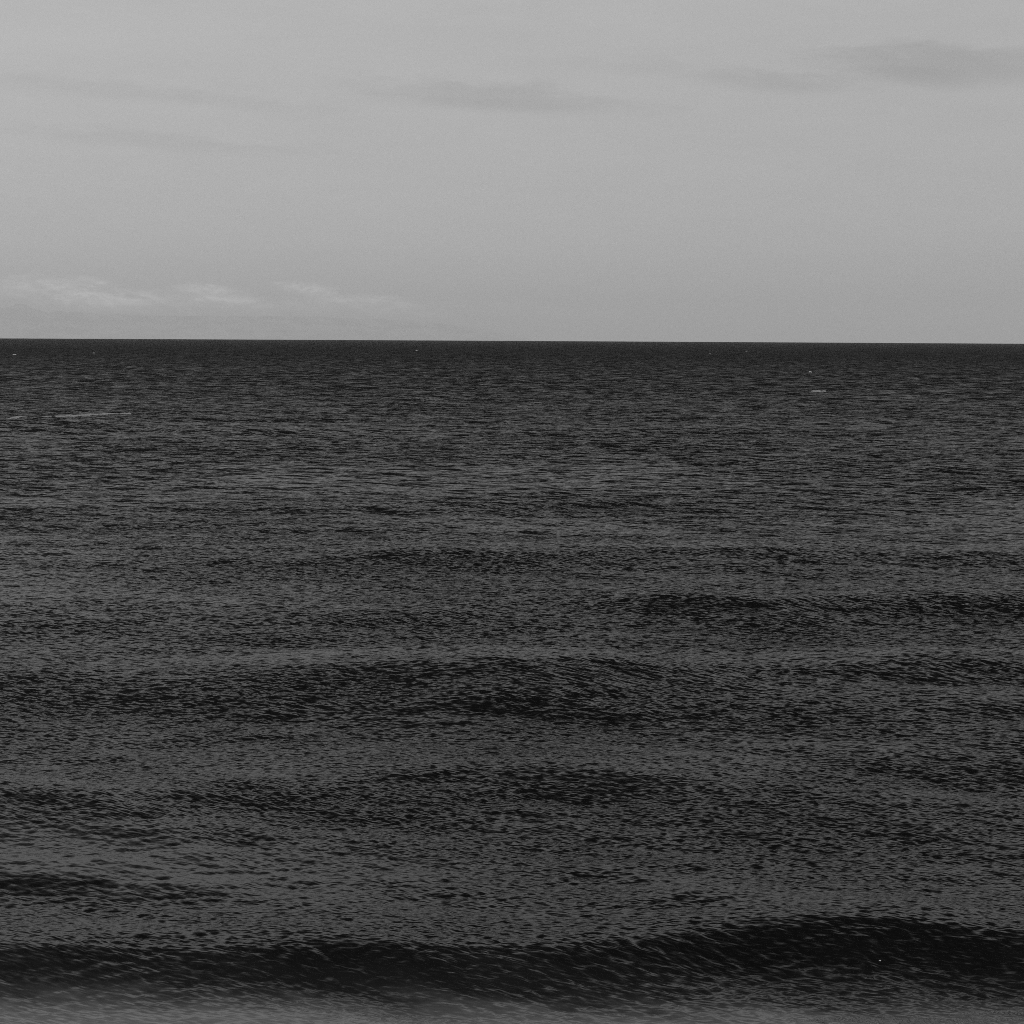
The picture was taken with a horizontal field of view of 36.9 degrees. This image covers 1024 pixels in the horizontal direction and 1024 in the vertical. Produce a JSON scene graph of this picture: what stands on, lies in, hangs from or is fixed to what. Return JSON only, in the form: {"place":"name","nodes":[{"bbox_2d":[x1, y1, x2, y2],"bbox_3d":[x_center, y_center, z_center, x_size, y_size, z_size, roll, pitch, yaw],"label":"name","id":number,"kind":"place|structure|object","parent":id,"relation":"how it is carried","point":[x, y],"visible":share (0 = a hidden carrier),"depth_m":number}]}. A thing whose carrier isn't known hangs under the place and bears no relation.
{"place":"outdoors","nodes":[
{"label":"outdoors","id":0,"kind":"place"},
{"bbox_2d":[0,304,531,340],"bbox_3d":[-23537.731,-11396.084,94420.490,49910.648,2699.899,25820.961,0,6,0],"label":"clouds","id":1,"kind":"structure","parent":0,"point":[20,321],"depth_m":94053.05},
{"bbox_2d":[0,338,1023,1023],"bbox_3d":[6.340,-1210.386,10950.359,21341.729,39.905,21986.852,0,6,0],"label":"water","id":2,"kind":"structure","parent":0,"point":[490,682],"depth_m":72.30},
{"bbox_2d":[7,413,131,418],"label":"foam streak","id":3,"kind":"object","parent":2,"relation":"on","point":[89,414],"visible":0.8,"depth_m":329.58},
{"bbox_2d":[0,0,1023,343],"label":"sky","id":4,"kind":"structure","parent":0,"point":[815,171]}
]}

